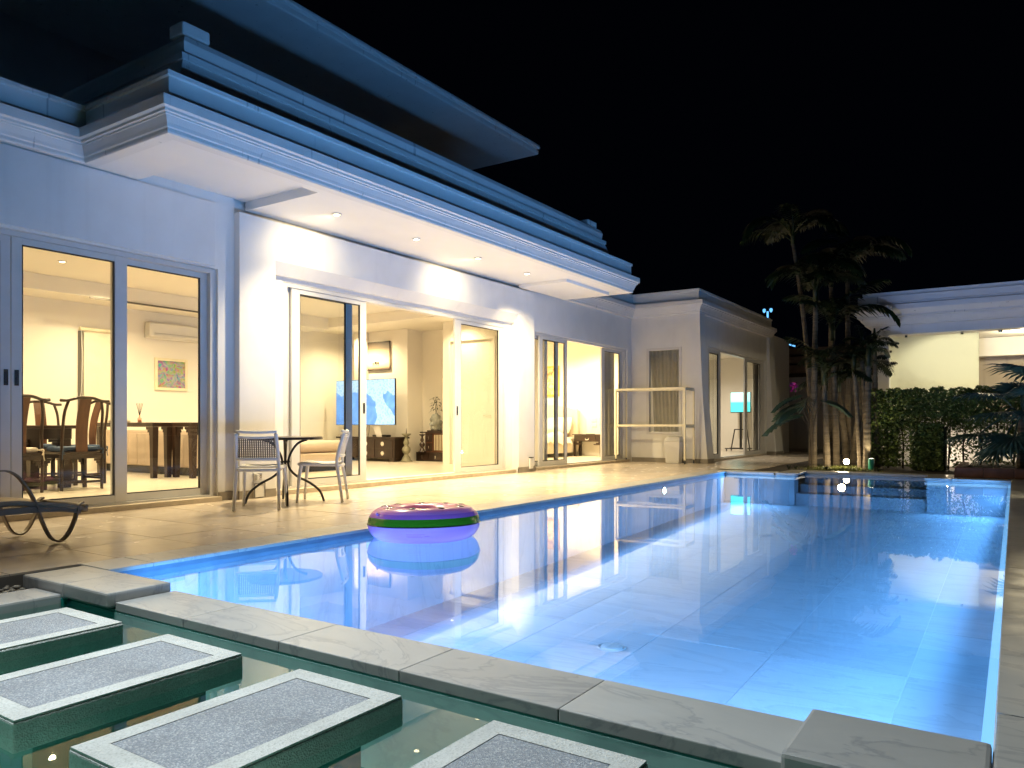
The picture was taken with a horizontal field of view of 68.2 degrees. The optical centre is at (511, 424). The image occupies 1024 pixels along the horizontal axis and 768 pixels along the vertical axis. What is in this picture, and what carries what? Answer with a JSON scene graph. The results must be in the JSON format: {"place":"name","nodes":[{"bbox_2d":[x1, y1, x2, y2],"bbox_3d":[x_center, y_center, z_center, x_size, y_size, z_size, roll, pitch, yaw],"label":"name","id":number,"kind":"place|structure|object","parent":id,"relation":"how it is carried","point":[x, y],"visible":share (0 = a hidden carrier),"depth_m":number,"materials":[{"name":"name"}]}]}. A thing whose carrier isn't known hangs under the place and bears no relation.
{"place":"outdoors","nodes":[
{"label":"outdoors","id":0,"kind":"place"},
{"bbox_2d":[136,403,142,421],"bbox_3d":[-6.206,-0.202,12.600,0.101,0.321,0.100,0,0,34],"label":"reed diffuser","id":1,"kind":"object","parent":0,"point":[139,418],"visible":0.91,"depth_m":12.59,"materials":[{"name":"beige glass"}]},
{"bbox_2d":[0,451,842,588],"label":"deck","id":2,"kind":"structure","parent":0,"point":[94,537],"depth_m":7.43,"materials":[{"name":"tile"}]},
{"bbox_2d":[0,470,88,541],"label":"sun lounger","id":3,"kind":"object","parent":2,"relation":"on","point":[37,507],"visible":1,"depth_m":5.57,"materials":[{"name":"brown metal"}]},
{"bbox_2d":[232,430,286,510],"bbox_3d":[-2.646,0.465,7.956,0.484,0.829,0.560,0,0,-8],"label":"garden chair","id":4,"kind":"object","parent":2,"relation":"on","point":[246,468],"visible":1,"depth_m":7.74,"materials":[{"name":"white plastic"}]},
{"bbox_2d":[245,436,324,505],"bbox_3d":[-2.576,0.506,8.585,0.832,0.750,0.832,0,0,34],"label":"bistro table","id":5,"kind":"object","parent":2,"relation":"on","point":[285,439],"visible":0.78,"depth_m":8.53,"materials":[{"name":"black metal"}]},
{"bbox_2d":[296,429,349,502],"bbox_3d":[-2.174,0.465,8.748,0.560,0.829,0.484,0,0,-4],"label":"garden chair","id":6,"kind":"object","parent":2,"relation":"on","point":[337,463],"visible":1,"depth_m":8.56,"materials":[{"name":"white plastic"}]},
{"bbox_2d":[0,0,788,521],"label":"villa","id":7,"kind":"object","parent":2,"relation":"on","point":[214,164],"visible":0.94,"depth_m":11.30,"materials":[{"name":"white paint"}]},
{"bbox_2d":[23,394,50,492],"bbox_3d":[-6.184,0.236,9.354,0.600,1.225,0.622,0,0,31],"label":"dining chair","id":8,"kind":"object","parent":7,"relation":"on","point":[29,453],"visible":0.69,"depth_m":9.42,"materials":[{"name":"brown wood"}]},
{"bbox_2d":[26,425,75,487],"bbox_3d":[-7.095,0.426,9.556,1.100,0.845,2.550,0,0,34],"label":"dining table","id":9,"kind":"object","parent":7,"relation":"on","point":[52,433],"visible":0.62,"depth_m":10.23,"materials":[{"name":"brown wood"}]},
{"bbox_2d":[30,400,72,477],"bbox_3d":[-6.988,0.236,11.321,0.600,1.225,0.622,0,0,39],"label":"dining chair","id":10,"kind":"object","parent":7,"relation":"on","point":[37,408],"visible":0.27,"depth_m":11.45,"materials":[{"name":"brown wood"}]},
{"bbox_2d":[44,396,109,490],"bbox_3d":[-5.769,0.236,9.977,0.600,1.225,0.622,0,0,34],"label":"dining chair","id":11,"kind":"object","parent":7,"relation":"on","point":[81,451],"visible":1,"depth_m":9.88,"materials":[{"name":"brown wood"}]},
{"bbox_2d":[51,400,109,485],"bbox_3d":[-6.235,0.236,10.947,0.622,1.225,0.600,0,0,27],"label":"dining chair","id":12,"kind":"object","parent":7,"relation":"on","point":[92,428],"visible":0.4,"depth_m":11.01,"materials":[{"name":"brown wood"}]},
{"bbox_2d":[78,327,109,434],"bbox_3d":[-7.576,-0.697,13.981,0.085,2.153,0.856,0,0,34],"label":"roller blind","id":13,"kind":"object","parent":7,"relation":"attached to","point":[96,363],"visible":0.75,"depth_m":13.88,"materials":[{"name":"beige fabric"}]},
{"bbox_2d":[0,228,215,508],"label":"sliding door","id":14,"kind":"structure","parent":7,"relation":"in","point":[12,242],"depth_m":7.83,"materials":[{"name":"white metal"}]},
{"bbox_2d":[96,422,171,477],"bbox_3d":[-6.321,0.404,12.614,1.700,0.890,0.340,0,0,34],"label":"console table","id":15,"kind":"object","parent":7,"relation":"on","point":[152,428],"visible":0.55,"depth_m":12.21,"materials":[{"name":"brown wood"}]},
{"bbox_2d":[89,296,197,312],"bbox_3d":[-6.322,-2.165,14.417,0.068,0.100,3.400,0,0,34],"label":"track light","id":16,"kind":"object","parent":7,"relation":"attached to","point":[147,305],"visible":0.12,"depth_m":13.92,"materials":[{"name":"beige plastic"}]},
{"bbox_2d":[154,357,187,390],"bbox_3d":[-6.831,-1.010,15.152,0.035,0.640,0.700,0,0,34],"label":"framed painting","id":17,"kind":"object","parent":7,"relation":"attached to","point":[170,374],"visible":1,"depth_m":15.13},
{"bbox_2d":[145,322,197,342],"bbox_3d":[-6.736,-1.847,15.149,0.196,0.304,1.200,0,0,34],"label":"air conditioner","id":18,"kind":"object","parent":7,"relation":"attached to","point":[153,330],"visible":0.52,"depth_m":14.99,"materials":[{"name":"white plastic"}]},
{"bbox_2d":[172,422,197,478],"bbox_3d":[-5.181,0.404,12.288,0.550,0.890,0.420,0,0,34],"label":"console table","id":19,"kind":"object","parent":7,"relation":"on","point":[191,428],"visible":0.69,"depth_m":12.07,"materials":[{"name":"brown wood"}]},
{"bbox_2d":[106,429,343,475],"bbox_3d":[-5.475,0.399,14.282,3.820,0.900,2.765,0,0,34],"label":"sofa","id":20,"kind":"object","parent":7,"relation":"on","point":[138,452],"visible":0.31,"depth_m":13.48,"materials":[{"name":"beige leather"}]},
{"bbox_2d":[253,472,262,480],"bbox_3d":[-3.041,0.620,9.092,0.060,0.100,0.130,0,0,34],"label":"power socket","id":21,"kind":"object","parent":7,"relation":"attached to","point":[257,476],"visible":1,"depth_m":9.07,"materials":[{"name":"white plastic"}]},
{"bbox_2d":[254,483,264,497],"bbox_3d":[-3.042,0.783,9.099,0.026,0.170,0.154,0,0,34],"label":"socket cover","id":22,"kind":"object","parent":7,"relation":"attached to","point":[259,491],"visible":0.78,"depth_m":9.09,"materials":[{"name":"white plastic"}]},
{"bbox_2d":[336,436,409,461],"bbox_3d":[-3.343,0.564,18.055,1.930,0.570,0.500,0,0,34],"label":"media cabinet","id":23,"kind":"object","parent":7,"relation":"on","point":[390,448],"visible":0.66,"depth_m":17.57,"materials":[{"name":"brown wood"}]},
{"bbox_2d":[336,378,395,436],"bbox_3d":[-3.442,-0.388,17.824,1.910,1.365,0.096,0,0,34],"label":"television","id":24,"kind":"object","parent":23,"relation":"on","point":[380,401],"visible":0.88,"depth_m":17.62,"materials":[{"name":"blue glass"}]},
{"bbox_2d":[367,341,390,369],"bbox_3d":[-3.403,-1.680,18.443,1.140,0.680,0.052,0,0,34],"label":"sepia canvas","id":25,"kind":"object","parent":7,"relation":"attached to","point":[378,355],"visible":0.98,"depth_m":18.29,"materials":[{"name":"beige fabric"}]},
{"bbox_2d":[283,282,505,488],"bbox_3d":[-1.572,-0.503,11.772,0.130,2.645,5.060,0,0,34],"label":"sliding door","id":26,"kind":"structure","parent":7,"relation":"in","point":[292,293],"depth_m":10.72,"materials":[{"name":"white metal"}]},
{"bbox_2d":[400,429,411,461],"bbox_3d":[-2.445,0.458,17.482,0.279,0.781,0.279,0,0,34],"label":"candlestick","id":27,"kind":"object","parent":7,"relation":"on","point":[406,449],"visible":1,"depth_m":17.42,"materials":[{"name":"grey wood"}]},
{"bbox_2d":[416,432,442,461],"bbox_3d":[-1.778,0.504,17.798,0.960,0.690,0.396,0,0,34],"label":"stepped chest","id":28,"kind":"object","parent":7,"relation":"on","point":[434,446],"visible":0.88,"depth_m":17.65,"materials":[{"name":"brown wood"}]},
{"bbox_2d":[418,434,425,451],"bbox_3d":[-2.112,0.386,17.765,0.180,0.504,0.180,0,0,34],"label":"candlestick","id":29,"kind":"object","parent":28,"relation":"on","point":[422,445],"visible":1,"depth_m":17.73,"materials":[{"name":"brown wood"}]},
{"bbox_2d":[427,397,442,431],"bbox_3d":[-1.798,-0.254,17.773,0.525,0.824,0.517,0,0,34],"label":"stone vase","id":30,"kind":"object","parent":28,"relation":"on","point":[436,422],"visible":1,"depth_m":17.68,"materials":[{"name":"grey stone"}]},
{"bbox_2d":[442,342,442,377],"bbox_3d":[-1.375,-1.540,17.753,0.660,0.860,0.035,0,0,34],"label":"tall print","id":31,"kind":"object","parent":7,"relation":"attached to","point":[442,359],"visible":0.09,"depth_m":17.91,"materials":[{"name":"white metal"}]},
{"bbox_2d":[451,339,492,464],"bbox_3d":[-0.860,-0.493,16.272,1.140,2.675,0.099,0,0,34],"label":"interior door","id":32,"kind":"structure","parent":7,"relation":"in","point":[476,355],"depth_m":16.22,"materials":[{"name":"white wood"}]},
{"bbox_2d":[529,457,533,468],"bbox_3d":[0.362,0.713,14.209,0.036,0.215,0.114,0,0,34],"label":"socket cover","id":33,"kind":"object","parent":7,"relation":"attached to","point":[530,462],"visible":1,"depth_m":14.18,"materials":[{"name":"white plastic"}]},
{"bbox_2d":[547,366,558,395],"bbox_3d":[0.940,-1.245,21.630,0.950,0.860,0.035,0,0,34],"label":"gold framed painting","id":34,"kind":"object","parent":7,"relation":"attached to","point":[550,380],"visible":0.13,"depth_m":21.50},
{"bbox_2d":[547,405,579,453],"bbox_3d":[0.434,0.094,20.599,2.158,1.310,2.220,0,0,34],"label":"bed","id":35,"kind":"object","parent":7,"relation":"on","point":[573,421],"visible":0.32,"depth_m":20.85,"materials":[{"name":"fabric"}]},
{"bbox_2d":[534,332,625,466],"bbox_3d":[1.521,-0.498,16.483,0.130,2.645,4.230,0,0,34],"label":"sliding door","id":36,"kind":"structure","parent":7,"relation":"in","point":[541,337],"depth_m":15.78,"materials":[{"name":"white metal"}]},
{"bbox_2d":[572,434,599,455],"bbox_3d":[2.136,0.549,20.576,0.920,0.600,0.413,0,0,34],"label":"nightstand","id":37,"kind":"object","parent":7,"relation":"on","point":[580,438],"visible":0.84,"depth_m":20.53,"materials":[{"name":"brown wood"}]},
{"bbox_2d":[592,418,599,426],"bbox_3d":[2.321,-0.070,20.727,0.300,0.240,0.012,0,0,34],"label":"switch panel","id":38,"kind":"object","parent":7,"relation":"attached to","point":[594,420],"visible":0.8,"depth_m":20.76,"materials":[{"name":"white plastic"}]},
{"bbox_2d":[605,352,613,455],"bbox_3d":[2.326,-0.525,18.073,0.086,2.690,0.570,0,0,34],"label":"curtain","id":39,"kind":"object","parent":7,"relation":"hanging from","point":[609,403],"visible":0.72,"depth_m":18.02,"materials":[{"name":"beige fabric"}]},
{"bbox_2d":[646,347,680,433],"bbox_3d":[3.615,-0.805,17.933,0.870,2.050,0.095,0,0,34],"label":"window","id":40,"kind":"structure","parent":7,"relation":"in","point":[648,351],"depth_m":18.11,"materials":[{"name":"white metal"}]},
{"bbox_2d":[651,350,678,431],"bbox_3d":[3.762,-0.820,18.163,0.940,2.200,0.087,0,0,34],"label":"curtain","id":41,"kind":"object","parent":7,"relation":"hanging from","point":[665,368],"visible":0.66,"depth_m":18.19,"materials":[{"name":"beige fabric"}]},
{"bbox_2d":[709,375,709,406],"bbox_3d":[4.672,-0.745,18.602,0.085,2.250,1.050,0,0,34],"label":"curtain","id":42,"kind":"object","parent":7,"relation":"hanging from","point":[709,390],"visible":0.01,"depth_m":19.03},
{"bbox_2d":[708,347,763,458],"bbox_3d":[5.983,-0.522,20.174,0.130,2.705,4.980,0,0,34],"label":"sliding door","id":43,"kind":"structure","parent":7,"relation":"in","point":[717,352],"depth_m":20.65,"materials":[{"name":"white metal"}]},
{"bbox_2d":[725,392,751,450],"bbox_3d":[7.395,-0.110,24.471,0.840,1.920,0.580,0,0,34],"label":"television trolley","id":44,"kind":"object","parent":7,"relation":"on","point":[736,402],"visible":0.84,"depth_m":24.50,"materials":[{"name":"black metal"}]},
{"bbox_2d":[752,363,757,449],"bbox_3d":[7.268,-0.525,22.502,0.088,2.690,0.680,0,0,34],"label":"curtain","id":45,"kind":"object","parent":7,"relation":"hanging from","point":[754,406],"visible":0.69,"depth_m":22.33,"materials":[{"name":"beige fabric"}]},
{"bbox_2d":[615,387,694,463],"bbox_3d":[3.299,0.015,17.504,1.735,1.725,0.639,0,0,34],"label":"rolling rack","id":46,"kind":"object","parent":2,"relation":"on","point":[684,425],"visible":0.88,"depth_m":17.26,"materials":[{"name":"white metal"}]},
{"bbox_2d":[664,436,683,462],"bbox_3d":[3.746,0.568,17.471,0.373,0.618,0.282,0,0,34],"label":"waste bin","id":47,"kind":"object","parent":2,"relation":"on","point":[673,449],"visible":1,"depth_m":17.37,"materials":[{"name":"white plastic"}]},
{"bbox_2d":[67,473,1010,767],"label":"pool","id":48,"kind":"structure","parent":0,"point":[899,623],"depth_m":6.39,"materials":[{"name":"liquid"}]},
{"bbox_2d":[23,470,1023,767],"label":"pool coping","id":49,"kind":"object","parent":48,"relation":"on","point":[727,734],"visible":0.91,"depth_m":2.72,"materials":[{"name":"stone"}]},
{"bbox_2d":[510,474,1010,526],"bbox_3d":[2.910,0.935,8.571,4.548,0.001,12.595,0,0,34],"label":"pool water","id":50,"kind":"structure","parent":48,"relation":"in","point":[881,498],"depth_m":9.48,"materials":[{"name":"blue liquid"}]},
{"bbox_2d":[367,502,480,543],"bbox_3d":[-0.738,0.814,6.344,0.950,0.289,0.950,-2,-2,34],"label":"swim ring","id":51,"kind":"object","parent":50,"relation":"on","point":[421,523],"visible":1,"depth_m":5.98,"materials":[{"name":"purple plastic"}]},
{"bbox_2d":[293,0,1023,347],"label":"sky","id":52,"kind":"structure","parent":0,"point":[671,127],"materials":[{"name":"black"}]},
{"bbox_2d":[746,469,786,471],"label":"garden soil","id":53,"kind":"structure","parent":0,"point":[767,470],"depth_m":14.85,"materials":[{"name":"brown soil"}]},
{"bbox_2d":[789,464,895,472],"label":"grass","id":54,"kind":"structure","parent":0,"point":[852,468],"depth_m":14.89,"materials":[{"name":"green plant"}]},
{"bbox_2d":[764,455,961,477],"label":"garden soil","id":55,"kind":"structure","parent":0,"point":[899,469],"depth_m":15.15,"materials":[{"name":"brown soil"}]},
{"bbox_2d":[739,203,849,465],"bbox_3d":[6.224,-1.967,16.716,2.135,5.702,2.220,0,0,34],"label":"palm tree","id":56,"kind":"object","parent":55,"relation":"on","point":[782,228],"visible":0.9,"depth_m":16.48,"materials":[{"name":"green plant"}]},
{"bbox_2d":[789,382,798,399],"bbox_3d":[6.110,-0.737,16.374,0.186,0.395,0.273,0,0,7],"label":"flower spray","id":57,"kind":"object","parent":56,"relation":"attached to","point":[793,385],"visible":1,"depth_m":16.35,"materials":[{"name":"purple plant"}]},
{"bbox_2d":[762,395,852,467],"bbox_3d":[6.000,0.130,15.566,1.804,1.501,1.187,0,0,34],"label":"broad leaf plant","id":58,"kind":"object","parent":55,"relation":"on","point":[782,416],"visible":1,"depth_m":15.64,"materials":[{"name":"green plant"}]},
{"bbox_2d":[765,244,870,466],"bbox_3d":[6.303,-1.372,15.605,2.082,4.505,2.134,0,0,34],"label":"palm tree","id":59,"kind":"object","parent":55,"relation":"on","point":[819,274],"visible":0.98,"depth_m":15.69,"materials":[{"name":"green plant"}]},
{"bbox_2d":[783,336,872,466],"bbox_3d":[6.513,-0.491,15.559,1.743,2.744,1.871,0,0,34],"label":"palm tree","id":60,"kind":"object","parent":55,"relation":"on","point":[824,364],"visible":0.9,"depth_m":15.53,"materials":[{"name":"green plant"}]},
{"bbox_2d":[789,344,872,376],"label":"neighbour house","id":61,"kind":"structure","parent":55,"relation":"on","point":[795,356],"depth_m":28.45,"materials":[{"name":"paint"}]},
{"bbox_2d":[789,375,873,452],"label":"boundary wall","id":62,"kind":"structure","parent":55,"relation":"on","point":[798,436],"depth_m":24.99,"materials":[{"name":"paint"}]},
{"bbox_2d":[796,361,872,465],"bbox_3d":[7.150,-0.369,16.426,1.473,2.516,1.586,0,0,-20],"label":"palm tree","id":63,"kind":"object","parent":55,"relation":"on","point":[845,444],"visible":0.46,"depth_m":16.21,"materials":[{"name":"brown plant"}]},
{"bbox_2d":[770,240,903,464],"bbox_3d":[6.884,-1.558,16.115,2.134,4.880,2.483,0,0,-40],"label":"palm tree","id":64,"kind":"object","parent":55,"relation":"on","point":[823,256],"visible":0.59,"depth_m":16.12,"materials":[{"name":"green plant"}]},
{"bbox_2d":[781,279,900,466],"bbox_3d":[6.842,-1.022,15.830,2.335,3.810,2.333,0,0,34],"label":"palm tree","id":65,"kind":"object","parent":55,"relation":"on","point":[840,307],"visible":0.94,"depth_m":15.74,"materials":[{"name":"green plant"}]},
{"bbox_2d":[843,459,849,465],"bbox_3d":[6.840,0.794,15.443,0.120,0.211,0.117,0,0,34],"label":"garden spotlight","id":66,"kind":"object","parent":55,"relation":"on","point":[846,462],"visible":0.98,"depth_m":15.40,"materials":[{"name":"white metal"}]},
{"bbox_2d":[829,345,878,468],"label":"palm tree","id":67,"kind":"object","parent":55,"relation":"on","point":[859,446],"visible":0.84,"depth_m":15.16,"materials":[{"name":"beige plant"}]},
{"bbox_2d":[798,230,912,454],"bbox_3d":[7.379,-1.675,16.439,2.399,5.114,2.497,0,0,34],"label":"palm tree","id":68,"kind":"object","parent":55,"relation":"on","point":[811,245],"visible":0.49,"depth_m":16.36,"materials":[{"name":"green plant"}]},
{"bbox_2d":[819,354,897,465],"bbox_3d":[7.369,-0.300,16.105,1.516,2.375,1.656,0,0,34],"label":"palm tree","id":69,"kind":"object","parent":55,"relation":"on","point":[884,366],"visible":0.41,"depth_m":16.03,"materials":[{"name":"brown plant"}]},
{"bbox_2d":[838,325,883,438],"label":"palm tree","id":70,"kind":"object","parent":55,"relation":"on","point":[850,338],"visible":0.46,"depth_m":15.39,"materials":[{"name":"green plant"}]},
{"bbox_2d":[868,458,874,469],"bbox_3d":[7.007,0.766,14.736,0.120,0.228,0.117,0,0,34],"label":"garden spotlight","id":71,"kind":"object","parent":55,"relation":"on","point":[871,461],"visible":0.95,"depth_m":14.69,"materials":[{"name":"green plastic"}]},
{"bbox_2d":[845,338,898,468],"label":"palm tree","id":72,"kind":"object","parent":55,"relation":"on","point":[867,352],"visible":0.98,"depth_m":14.91,"materials":[{"name":"beige plant"}]},
{"bbox_2d":[852,326,898,467],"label":"palm tree","id":73,"kind":"object","parent":55,"relation":"on","point":[875,372],"visible":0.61,"depth_m":15.34,"materials":[{"name":"brown plant"}]},
{"bbox_2d":[914,427,947,470],"bbox_3d":[8.100,0.455,14.610,0.560,0.850,0.380,0,0,34],"label":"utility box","id":74,"kind":"object","parent":55,"relation":"on","point":[944,450],"visible":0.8,"depth_m":14.43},
{"bbox_2d":[854,280,1023,466],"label":"pavilion","id":75,"kind":"structure","parent":55,"relation":"on","point":[947,338],"depth_m":16.19,"materials":[{"name":"white paint"}]},
{"bbox_2d":[862,385,1023,470],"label":"hedge","id":76,"kind":"object","parent":55,"relation":"on","point":[958,413],"visible":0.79,"depth_m":14.66,"materials":[{"name":"green plant"}]},
{"bbox_2d":[954,462,1023,478],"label":"planter kerb","id":77,"kind":"structure","parent":55,"relation":"on","point":[962,469],"depth_m":12.46,"materials":[{"name":"brown stone"}]},
{"bbox_2d":[967,462,1020,478],"bbox_3d":[10.572,0.970,12.932,4.725,0.420,3.555,0,0,34],"label":"planting bed","id":78,"kind":"object","parent":55,"relation":"on","point":[984,465],"visible":0.2,"depth_m":13.84,"materials":[{"name":"soil"}]},
{"bbox_2d":[943,363,1023,468],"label":"fan palm","id":79,"kind":"object","parent":78,"relation":"on","point":[994,450],"visible":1,"depth_m":13.13,"materials":[{"name":"green plant"}]},
{"bbox_2d":[997,479,1023,717],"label":"side deck","id":80,"kind":"structure","parent":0,"point":[1011,691],"depth_m":3.43,"materials":[{"name":"tile"}]},
{"label":"ground","id":81,"kind":"structure","parent":0,"visible":0},
{"bbox_2d":[763,308,772,317],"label":"distant floodlight","id":82,"kind":"object","parent":81,"relation":"on","point":[764,310],"visible":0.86,"depth_m":45.08,"materials":[{"name":"blue metal"}]},
{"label":"pebble bed","id":83,"kind":"structure","parent":0,"visible":0},
{"bbox_2d":[0,585,25,593],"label":"pebbles","id":84,"kind":"object","parent":83,"relation":"on","point":[6,588],"visible":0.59,"depth_m":4.36,"materials":[{"name":"grey stone"}]},
{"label":"pond bed","id":85,"kind":"structure","parent":0,"visible":0},
{"bbox_2d":[0,607,122,674],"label":"stepping stone","id":86,"kind":"object","parent":85,"relation":"on","point":[36,639],"visible":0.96,"depth_m":3.38,"materials":[{"name":"tile"}]},
{"bbox_2d":[0,634,241,767],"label":"stepping stone","id":87,"kind":"object","parent":85,"relation":"on","point":[52,713],"visible":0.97,"depth_m":2.71,"materials":[{"name":"tile"}]},
{"bbox_2d":[69,669,402,767],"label":"stepping stone","id":88,"kind":"object","parent":85,"relation":"on","point":[299,718],"visible":1,"depth_m":2.32,"materials":[{"name":"tile"}]},
{"bbox_2d":[61,598,738,767],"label":"pond wall","id":89,"kind":"structure","parent":85,"relation":"on","point":[64,604],"depth_m":2.75,"materials":[{"name":"tile"}]},
{"bbox_2d":[0,588,60,619],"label":"pond edging","id":90,"kind":"object","parent":89,"relation":"on","point":[13,604],"visible":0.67,"depth_m":4.06,"materials":[{"name":"stone"}]},
{"bbox_2d":[410,720,647,767],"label":"stepping stone","id":91,"kind":"object","parent":85,"relation":"on","point":[494,744],"visible":1,"depth_m":2.12,"materials":[{"name":"tile"}]}
]}

